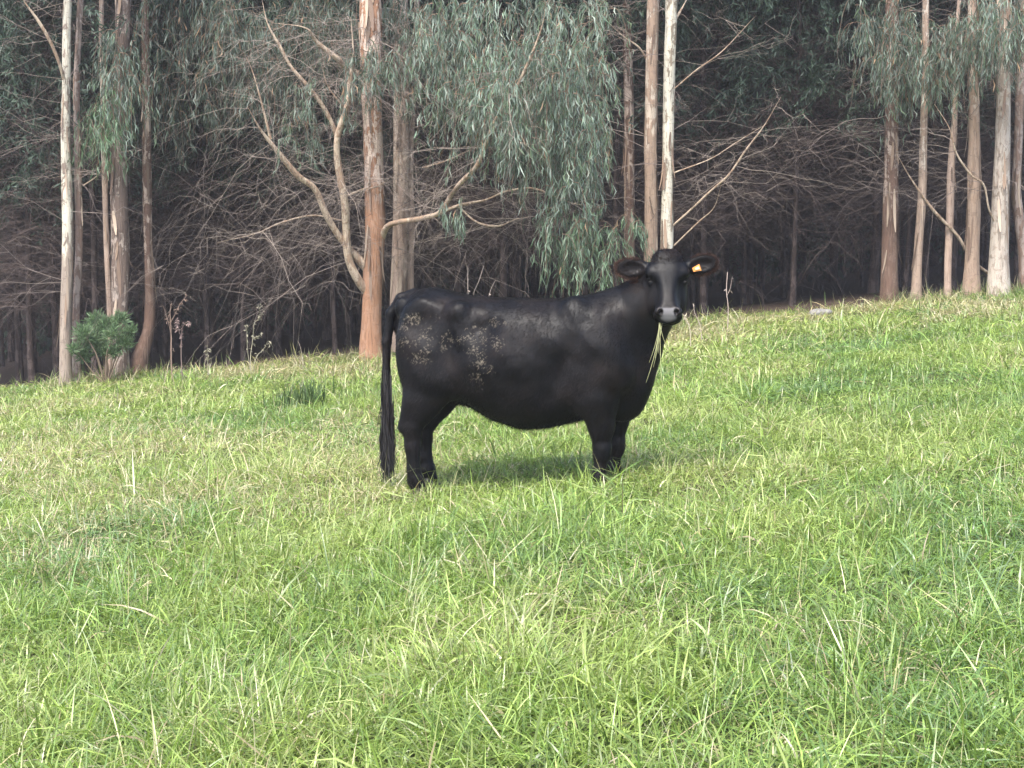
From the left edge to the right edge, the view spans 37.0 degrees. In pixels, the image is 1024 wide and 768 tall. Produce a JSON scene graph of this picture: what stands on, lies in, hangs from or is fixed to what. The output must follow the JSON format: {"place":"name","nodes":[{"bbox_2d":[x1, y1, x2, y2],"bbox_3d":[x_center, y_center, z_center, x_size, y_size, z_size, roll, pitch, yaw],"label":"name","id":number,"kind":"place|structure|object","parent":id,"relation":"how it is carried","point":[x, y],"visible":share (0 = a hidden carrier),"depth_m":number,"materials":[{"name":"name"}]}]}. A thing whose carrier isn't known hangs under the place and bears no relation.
{"place":"outdoors","nodes":[
{"label":"outdoors","id":0,"kind":"place"},
{"bbox_2d":[0,193,1023,767],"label":"meadow ground","id":1,"kind":"structure","parent":0,"point":[824,293],"depth_m":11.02,"materials":[{"name":"green plant"}]},
{"bbox_2d":[0,16,85,354],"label":"conifer","id":2,"kind":"object","parent":1,"relation":"on","point":[19,218],"visible":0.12,"depth_m":30.06,"materials":[{"name":"brown plant"}]},
{"bbox_2d":[0,0,142,324],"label":"conifer","id":3,"kind":"object","parent":1,"relation":"on","point":[2,163],"visible":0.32,"depth_m":27.22,"materials":[{"name":"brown plant"}]},
{"bbox_2d":[0,5,168,371],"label":"conifer","id":4,"kind":"object","parent":1,"relation":"on","point":[35,335],"visible":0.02,"depth_m":32.76,"materials":[{"name":"brown plant"}]},
{"bbox_2d":[0,0,184,383],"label":"conifer","id":5,"kind":"object","parent":1,"relation":"on","point":[31,366],"visible":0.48,"depth_m":26.39,"materials":[{"name":"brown plant"}]},
{"bbox_2d":[0,95,195,358],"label":"conifer","id":6,"kind":"object","parent":1,"relation":"on","point":[83,309],"visible":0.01,"depth_m":38.54,"materials":[{"name":"brown plant"}]},
{"bbox_2d":[0,1,198,382],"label":"conifer","id":7,"kind":"object","parent":1,"relation":"on","point":[18,354],"visible":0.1,"depth_m":29.44,"materials":[{"name":"brown plant"}]},
{"bbox_2d":[65,308,138,382],"bbox_3d":[-6.339,-0.551,23.656,1.055,1.243,0.842,2,5,26],"label":"shrub","id":8,"kind":"object","parent":1,"relation":"on","point":[125,340],"visible":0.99,"depth_m":23.67,"materials":[{"name":"green plant"}]},
{"bbox_2d":[0,0,206,380],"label":"gum tree","id":9,"kind":"object","parent":1,"relation":"on","point":[79,231],"visible":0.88,"depth_m":24.35,"materials":[{"name":"brown plant"}]},
{"bbox_2d":[0,0,210,386],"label":"gum tree","id":10,"kind":"object","parent":1,"relation":"on","point":[64,333],"visible":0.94,"depth_m":24.12,"materials":[{"name":"white plant"}]},
{"bbox_2d":[0,107,225,344],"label":"conifer","id":11,"kind":"object","parent":1,"relation":"on","point":[97,251],"visible":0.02,"depth_m":33.37,"materials":[{"name":"brown plant"}]},
{"bbox_2d":[0,0,229,359],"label":"conifer","id":12,"kind":"object","parent":1,"relation":"on","point":[58,260],"visible":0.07,"depth_m":30.58,"materials":[{"name":"brown plant"}]},
{"bbox_2d":[1,0,233,373],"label":"gum tree","id":13,"kind":"object","parent":1,"relation":"on","point":[140,354],"visible":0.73,"depth_m":24.84,"materials":[{"name":"brown plant"}]},
{"bbox_2d":[4,0,234,365],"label":"gum tree","id":14,"kind":"object","parent":1,"relation":"on","point":[105,152],"visible":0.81,"depth_m":24.20,"materials":[{"name":"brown plant"}]},
{"bbox_2d":[0,0,265,379],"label":"conifer","id":15,"kind":"object","parent":1,"relation":"on","point":[55,336],"visible":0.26,"depth_m":27.64,"materials":[{"name":"brown plant"}]},
{"bbox_2d":[0,0,287,382],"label":"conifer","id":16,"kind":"object","parent":1,"relation":"on","point":[94,22],"visible":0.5,"depth_m":25.61,"materials":[{"name":"green plant"}]},
{"bbox_2d":[20,124,269,328],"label":"conifer","id":17,"kind":"object","parent":1,"relation":"on","point":[156,270],"visible":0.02,"depth_m":37.56,"materials":[{"name":"brown plant"}]},
{"bbox_2d":[0,0,301,369],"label":"conifer","id":18,"kind":"object","parent":1,"relation":"on","point":[133,217],"visible":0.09,"depth_m":29.82,"materials":[{"name":"brown plant"}]},
{"bbox_2d":[0,15,301,360],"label":"conifer","id":19,"kind":"object","parent":1,"relation":"on","point":[166,342],"visible":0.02,"depth_m":33.25,"materials":[{"name":"brown plant"}]},
{"bbox_2d":[23,0,281,376],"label":"gum tree","id":20,"kind":"object","parent":1,"relation":"on","point":[120,238],"visible":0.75,"depth_m":24.53,"materials":[{"name":"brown plant"}]},
{"bbox_2d":[44,93,270,352],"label":"conifer","id":21,"kind":"object","parent":1,"relation":"on","point":[155,345],"visible":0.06,"depth_m":35.46,"materials":[{"name":"brown plant"}]},
{"bbox_2d":[16,0,313,366],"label":"conifer","id":22,"kind":"object","parent":1,"relation":"on","point":[171,292],"visible":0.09,"depth_m":30.04,"materials":[{"name":"brown plant"}]},
{"bbox_2d":[97,176,254,351],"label":"conifer","id":23,"kind":"object","parent":1,"relation":"on","point":[163,270],"visible":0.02,"depth_m":40.22,"materials":[{"name":"brown plant"}]},
{"bbox_2d":[85,143,312,347],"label":"conifer","id":24,"kind":"object","parent":1,"relation":"on","point":[214,342],"visible":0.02,"depth_m":35.32,"materials":[{"name":"brown plant"}]},
{"bbox_2d":[43,0,357,371],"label":"conifer","id":25,"kind":"object","parent":1,"relation":"on","point":[205,299],"visible":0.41,"depth_m":27.03,"materials":[{"name":"brown plant"}]},
{"bbox_2d":[102,164,342,344],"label":"conifer","id":26,"kind":"object","parent":1,"relation":"on","point":[213,259],"visible":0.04,"depth_m":37.47,"materials":[{"name":"brown plant"}]},
{"bbox_2d":[85,0,383,360],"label":"conifer","id":27,"kind":"object","parent":1,"relation":"on","point":[243,351],"visible":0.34,"depth_m":26.60,"materials":[{"name":"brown plant"}]},
{"bbox_2d":[130,25,339,348],"bbox_3d":[-6.309,-8.518,32.414,5.503,16.811,5.958,-1,5,-9],"label":"conifer","id":28,"kind":"object","parent":1,"relation":"on","point":[233,340],"visible":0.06,"depth_m":33.04,"materials":[{"name":"brown plant"}]},
{"bbox_2d":[130,1,389,355],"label":"conifer","id":29,"kind":"object","parent":1,"relation":"on","point":[264,352],"visible":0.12,"depth_m":31.00,"materials":[{"name":"brown plant"}]},
{"bbox_2d":[112,0,420,355],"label":"conifer","id":30,"kind":"object","parent":1,"relation":"on","point":[278,339],"visible":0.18,"depth_m":28.90,"materials":[{"name":"brown plant"}]},
{"bbox_2d":[215,112,386,338],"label":"conifer","id":31,"kind":"object","parent":1,"relation":"on","point":[302,323],"visible":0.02,"depth_m":40.11,"materials":[{"name":"brown plant"}]},
{"bbox_2d":[262,371,345,410],"bbox_3d":[-2.345,0.079,17.264,0.975,0.464,0.720,0,5,0],"label":"rush tuft","id":32,"kind":"object","parent":1,"relation":"on","point":[305,392],"visible":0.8,"depth_m":17.24,"materials":[{"name":"green plant"}]},
{"bbox_2d":[221,124,386,338],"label":"conifer","id":33,"kind":"object","parent":1,"relation":"on","point":[299,332],"visible":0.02,"depth_m":38.35,"materials":[{"name":"brown plant"}]},
{"bbox_2d":[138,0,484,352],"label":"conifer","id":34,"kind":"object","parent":1,"relation":"on","point":[333,316],"visible":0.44,"depth_m":26.19,"materials":[{"name":"brown plant"}]},
{"bbox_2d":[161,92,462,339],"bbox_3d":[-4.164,-11.453,32.796,7.622,21.840,7.443,-4,6,-39],"label":"conifer","id":35,"kind":"object","parent":1,"relation":"on","point":[326,333],"visible":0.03,"depth_m":33.68,"materials":[{"name":"brown plant"}]},
{"bbox_2d":[194,121,439,345],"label":"conifer","id":36,"kind":"object","parent":1,"relation":"on","point":[314,331],"visible":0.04,"depth_m":36.16,"materials":[{"name":"brown plant"}]},
{"bbox_2d":[204,1,492,347],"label":"conifer","id":37,"kind":"object","parent":1,"relation":"on","point":[348,333],"visible":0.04,"depth_m":30.91,"materials":[{"name":"brown plant"}]},
{"bbox_2d":[228,164,472,331],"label":"conifer","id":38,"kind":"object","parent":1,"relation":"on","point":[353,315],"visible":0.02,"depth_m":40.88,"materials":[{"name":"brown plant"}]},
{"bbox_2d":[246,125,466,332],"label":"conifer","id":39,"kind":"object","parent":1,"relation":"on","point":[358,321],"visible":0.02,"depth_m":38.07,"materials":[{"name":"brown plant"}]},
{"bbox_2d":[230,0,494,351],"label":"gum tree","id":40,"kind":"object","parent":1,"relation":"on","point":[408,280],"visible":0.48,"depth_m":24.93,"materials":[{"name":"brown plant"}]},
{"bbox_2d":[227,0,515,344],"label":"conifer","id":41,"kind":"object","parent":1,"relation":"on","point":[334,118],"visible":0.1,"depth_m":28.40,"materials":[{"name":"brown plant"}]},
{"bbox_2d":[246,116,510,343],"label":"conifer","id":42,"kind":"object","parent":1,"relation":"on","point":[384,259],"visible":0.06,"depth_m":34.81,"materials":[{"name":"brown plant"}]},
{"bbox_2d":[260,34,507,330],"bbox_3d":[-2.799,-11.351,32.434,7.722,22.036,7.618,-2,5,-22],"label":"conifer","id":43,"kind":"object","parent":1,"relation":"on","point":[388,291],"visible":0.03,"depth_m":33.18,"materials":[{"name":"brown plant"}]},
{"bbox_2d":[72,0,713,380],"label":"gum tree","id":44,"kind":"object","parent":1,"relation":"on","point":[506,117],"visible":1,"depth_m":22.50,"materials":[{"name":"green plant"}]},
{"bbox_2d":[250,1,560,356],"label":"conifer","id":45,"kind":"object","parent":1,"relation":"on","point":[415,161],"visible":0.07,"depth_m":30.03,"materials":[{"name":"brown plant"}]},
{"bbox_2d":[285,0,574,343],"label":"conifer","id":46,"kind":"object","parent":1,"relation":"on","point":[423,283],"visible":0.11,"depth_m":29.23,"materials":[{"name":"brown plant"}]},
{"bbox_2d":[339,115,532,315],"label":"conifer","id":47,"kind":"object","parent":1,"relation":"on","point":[433,273],"depth_m":36.21,"materials":[{"name":"brown plant"}]},
{"bbox_2d":[266,0,622,339],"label":"conifer","id":48,"kind":"object","parent":1,"relation":"on","point":[458,286],"visible":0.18,"depth_m":26.99,"materials":[{"name":"brown plant"}]},
{"bbox_2d":[385,125,568,297],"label":"conifer","id":49,"kind":"object","parent":1,"relation":"on","point":[481,284],"visible":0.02,"depth_m":38.05,"materials":[{"name":"brown plant"}]},
{"bbox_2d":[381,112,612,313],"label":"conifer","id":50,"kind":"object","parent":1,"relation":"on","point":[509,293],"visible":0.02,"depth_m":36.02,"materials":[{"name":"brown plant"}]},
{"bbox_2d":[385,94,612,295],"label":"conifer","id":51,"kind":"object","parent":1,"relation":"on","point":[485,273],"visible":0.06,"depth_m":33.20,"materials":[{"name":"brown plant"}]},
{"bbox_2d":[0,106,1014,360],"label":"wood","id":52,"kind":"object","parent":1,"relation":"on","point":[724,276],"visible":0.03,"depth_m":49.06,"materials":[{"name":"plant"}]},
{"bbox_2d":[0,277,1023,767],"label":"grass stalks","id":53,"kind":"object","parent":1,"relation":"on","point":[524,509],"depth_m":9.70,"materials":[{"name":"green plant"}]},
{"bbox_2d":[318,0,706,298],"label":"conifer","id":54,"kind":"object","parent":1,"relation":"on","point":[518,282],"visible":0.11,"depth_m":28.90,"materials":[{"name":"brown plant"}]},
{"bbox_2d":[333,0,695,296],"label":"conifer","id":55,"kind":"object","parent":1,"relation":"on","point":[503,287],"visible":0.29,"depth_m":26.16,"materials":[{"name":"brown plant"}]},
{"bbox_2d":[14,273,1023,389],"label":"rank grass","id":56,"kind":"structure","parent":1,"relation":"on","point":[983,289],"depth_m":24.29,"materials":[{"name":"green plant"}]},
{"bbox_2d":[382,2,688,302],"bbox_3d":[0.334,-10.808,29.723,7.404,20.890,6.839,-4,6,-38],"label":"conifer","id":57,"kind":"object","parent":1,"relation":"on","point":[512,272],"visible":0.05,"depth_m":30.36,"materials":[{"name":"brown plant"}]},
{"bbox_2d":[418,30,660,297],"bbox_3d":[0.642,-11.834,32.955,7.874,21.322,7.851,1,5,13],"label":"conifer","id":58,"kind":"object","parent":1,"relation":"on","point":[551,284],"visible":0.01,"depth_m":33.78,"materials":[{"name":"brown plant"}]},
{"bbox_2d":[377,246,720,494],"bbox_3d":[0.224,-0.048,10.476,2.413,1.790,0.763,1,5,15],"label":"cow","id":59,"kind":"object","parent":1,"relation":"on","point":[527,364],"visible":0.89,"depth_m":10.21},
{"bbox_2d":[448,5,699,295],"bbox_3d":[1.278,-10.032,30.706,6.138,18.012,6.286,1,5,15],"label":"conifer","id":60,"kind":"object","parent":1,"relation":"on","point":[573,290],"visible":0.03,"depth_m":30.91,"materials":[{"name":"brown plant"}]},
{"bbox_2d":[472,87,714,292],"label":"conifer","id":61,"kind":"object","parent":1,"relation":"on","point":[595,289],"visible":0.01,"depth_m":35.94,"materials":[{"name":"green plant"}]},
{"bbox_2d":[421,0,767,304],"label":"conifer","id":62,"kind":"object","parent":1,"relation":"on","point":[585,289],"visible":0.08,"depth_m":28.41,"materials":[{"name":"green plant"}]},
{"bbox_2d":[479,10,739,287],"bbox_3d":[2.080,-9.559,32.430,6.118,18.032,6.404,-4,6,-40],"label":"conifer","id":63,"kind":"object","parent":1,"relation":"on","point":[640,158],"visible":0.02,"depth_m":32.71,"materials":[{"name":"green plant"}]},
{"bbox_2d":[442,0,799,308],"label":"conifer","id":64,"kind":"object","parent":1,"relation":"on","point":[617,149],"visible":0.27,"depth_m":26.84,"materials":[{"name":"green plant"}]},
{"bbox_2d":[477,0,779,294],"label":"conifer","id":65,"kind":"object","parent":1,"relation":"on","point":[659,137],"visible":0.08,"depth_m":30.25,"materials":[{"name":"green plant"}]},
{"bbox_2d":[547,0,725,282],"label":"gum tree","id":66,"kind":"object","parent":1,"relation":"on","point":[628,158],"visible":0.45,"depth_m":26.23,"materials":[{"name":"brown plant"}]},
{"bbox_2d":[557,18,775,297],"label":"conifer","id":67,"kind":"object","parent":1,"relation":"on","point":[681,191],"visible":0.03,"depth_m":35.88,"materials":[{"name":"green plant"}]},
{"bbox_2d":[534,0,801,261],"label":"gum tree","id":68,"kind":"object","parent":1,"relation":"on","point":[651,221],"visible":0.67,"depth_m":24.23,"materials":[{"name":"beige plant"}]},
{"bbox_2d":[508,0,856,297],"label":"conifer","id":69,"kind":"object","parent":1,"relation":"on","point":[706,86],"visible":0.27,"depth_m":28.05,"materials":[{"name":"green plant"}]},
{"bbox_2d":[523,0,850,308],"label":"conifer","id":70,"kind":"object","parent":1,"relation":"on","point":[691,290],"visible":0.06,"depth_m":33.33,"materials":[{"name":"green plant"}]},
{"bbox_2d":[532,0,876,312],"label":"conifer","id":71,"kind":"object","parent":1,"relation":"on","point":[704,241],"visible":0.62,"depth_m":26.84,"materials":[{"name":"green plant"}]},
{"bbox_2d":[538,0,898,328],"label":"gum tree","id":72,"kind":"object","parent":1,"relation":"on","point":[667,230],"visible":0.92,"depth_m":23.59,"materials":[{"name":"white plant"}]},
{"bbox_2d":[612,57,834,303],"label":"conifer","id":73,"kind":"object","parent":1,"relation":"on","point":[697,286],"visible":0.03,"depth_m":37.91,"materials":[{"name":"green plant"}]},
{"bbox_2d":[620,3,870,292],"bbox_3d":[5.410,-11.150,34.695,7.451,20.980,7.118,0,5,2],"label":"conifer","id":74,"kind":"object","parent":1,"relation":"on","point":[766,188],"visible":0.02,"depth_m":35.18,"materials":[{"name":"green plant"}]},
{"bbox_2d":[635,0,880,304],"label":"conifer","id":75,"kind":"object","parent":1,"relation":"on","point":[743,277],"visible":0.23,"depth_m":31.17,"materials":[{"name":"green plant"}]},
{"bbox_2d":[679,98,838,287],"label":"conifer","id":76,"kind":"object","parent":1,"relation":"on","point":[766,222],"visible":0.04,"depth_m":40.55,"materials":[{"name":"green plant"}]},
{"bbox_2d":[678,116,870,281],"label":"conifer","id":77,"kind":"object","parent":1,"relation":"on","point":[805,217],"visible":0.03,"depth_m":42.79,"materials":[{"name":"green plant"}]},
{"bbox_2d":[639,0,911,303],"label":"conifer","id":78,"kind":"object","parent":1,"relation":"on","point":[749,278],"visible":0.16,"depth_m":32.83,"materials":[{"name":"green plant"}]},
{"bbox_2d":[687,130,869,290],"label":"conifer","id":79,"kind":"object","parent":1,"relation":"on","point":[762,278],"visible":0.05,"depth_m":43.40,"materials":[{"name":"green plant"}]},
{"bbox_2d":[676,38,881,298],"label":"conifer","id":80,"kind":"object","parent":1,"relation":"on","point":[783,292],"visible":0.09,"depth_m":36.33,"materials":[{"name":"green plant"}]},
{"bbox_2d":[682,80,906,294],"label":"conifer","id":81,"kind":"object","parent":1,"relation":"on","point":[800,205],"visible":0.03,"depth_m":38.62,"materials":[{"name":"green plant"}]},
{"bbox_2d":[634,0,957,305],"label":"conifer","id":82,"kind":"object","parent":1,"relation":"on","point":[799,71],"visible":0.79,"depth_m":26.22,"materials":[{"name":"green plant"}]},
{"bbox_2d":[639,0,986,291],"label":"conifer","id":83,"kind":"object","parent":1,"relation":"on","point":[774,44],"visible":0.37,"depth_m":27.52,"materials":[{"name":"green plant"}]},
{"bbox_2d":[674,1,960,300],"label":"conifer","id":84,"kind":"object","parent":1,"relation":"on","point":[789,269],"visible":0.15,"depth_m":31.50,"materials":[{"name":"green plant"}]},
{"bbox_2d":[688,0,1023,293],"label":"conifer","id":85,"kind":"object","parent":1,"relation":"on","point":[874,265],"visible":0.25,"depth_m":28.54,"materials":[{"name":"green plant"}]},
{"bbox_2d":[787,57,935,286],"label":"conifer","id":86,"kind":"object","parent":1,"relation":"on","point":[861,271],"visible":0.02,"depth_m":40.40,"materials":[{"name":"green plant"}]},
{"bbox_2d":[727,0,1013,287],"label":"conifer","id":87,"kind":"object","parent":1,"relation":"on","point":[899,280],"visible":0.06,"depth_m":31.51,"materials":[{"name":"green plant"}]},
{"bbox_2d":[746,0,1013,302],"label":"gum tree","id":88,"kind":"object","parent":1,"relation":"on","point":[894,27],"visible":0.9,"depth_m":24.39,"materials":[{"name":"brown plant"}]},
{"bbox_2d":[776,0,989,300],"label":"gum tree","id":89,"kind":"object","parent":1,"relation":"on","point":[916,267],"visible":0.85,"depth_m":24.26,"materials":[{"name":"beige plant"}]},
{"bbox_2d":[752,0,1023,307],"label":"conifer","id":90,"kind":"object","parent":1,"relation":"on","point":[907,253],"visible":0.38,"depth_m":26.50,"materials":[{"name":"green plant"}]},
{"bbox_2d":[759,0,1023,299],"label":"conifer","id":91,"kind":"object","parent":1,"relation":"on","point":[866,173],"visible":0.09,"depth_m":30.86,"materials":[{"name":"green plant"}]},
{"bbox_2d":[770,0,1023,289],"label":"conifer","id":92,"kind":"object","parent":1,"relation":"on","point":[954,262],"visible":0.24,"depth_m":26.90,"materials":[{"name":"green plant"}]},
{"bbox_2d":[771,0,1023,285],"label":"conifer","id":93,"kind":"object","parent":1,"relation":"on","point":[910,273],"visible":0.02,"depth_m":35.87,"materials":[{"name":"brown plant"}]},
{"bbox_2d":[780,0,1023,298],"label":"conifer","id":94,"kind":"object","parent":1,"relation":"on","point":[925,260],"visible":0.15,"depth_m":28.34,"materials":[{"name":"brown plant"}]},
{"bbox_2d":[782,0,1023,295],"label":"gum tree","id":95,"kind":"object","parent":1,"relation":"on","point":[948,242],"visible":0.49,"depth_m":24.43,"materials":[{"name":"grey plant"}]},
{"bbox_2d":[796,1,1013,286],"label":"conifer","id":96,"kind":"object","parent":1,"relation":"on","point":[902,264],"visible":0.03,"depth_m":37.99,"materials":[{"name":"brown plant"}]},
{"bbox_2d":[814,8,1012,280],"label":"conifer","id":97,"kind":"object","parent":1,"relation":"on","point":[942,278],"visible":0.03,"depth_m":32.65,"materials":[{"name":"brown plant"}]},
{"bbox_2d":[814,0,1023,295],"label":"gum tree","id":98,"kind":"object","parent":1,"relation":"on","point":[971,275],"visible":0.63,"depth_m":24.15,"materials":[{"name":"beige plant"}]},
{"bbox_2d":[834,8,1023,291],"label":"conifer","id":99,"kind":"object","parent":1,"relation":"on","point":[985,147],"visible":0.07,"depth_m":30.80,"materials":[{"name":"brown plant"}]},
{"bbox_2d":[836,0,1023,287],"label":"gum tree","id":100,"kind":"object","parent":1,"relation":"on","point":[1017,208],"visible":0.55,"depth_m":24.38,"materials":[{"name":"brown plant"}]},
{"bbox_2d":[847,0,1023,296],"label":"gum tree","id":101,"kind":"object","parent":1,"relation":"on","point":[998,262],"visible":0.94,"depth_m":23.72,"materials":[{"name":"grey plant"}]},
{"bbox_2d":[862,10,1023,276],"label":"conifer","id":102,"kind":"object","parent":1,"relation":"on","point":[985,263],"visible":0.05,"depth_m":32.85,"materials":[{"name":"brown plant"}]},
{"bbox_2d":[871,0,1023,289],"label":"conifer","id":103,"kind":"object","parent":1,"relation":"on","point":[967,146],"visible":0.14,"depth_m":27.02,"materials":[{"name":"brown plant"}]},
{"bbox_2d":[904,0,1023,283],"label":"conifer","id":104,"kind":"object","parent":1,"relation":"on","point":[1015,263],"visible":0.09,"depth_m":27.96,"materials":[{"name":"brown plant"}]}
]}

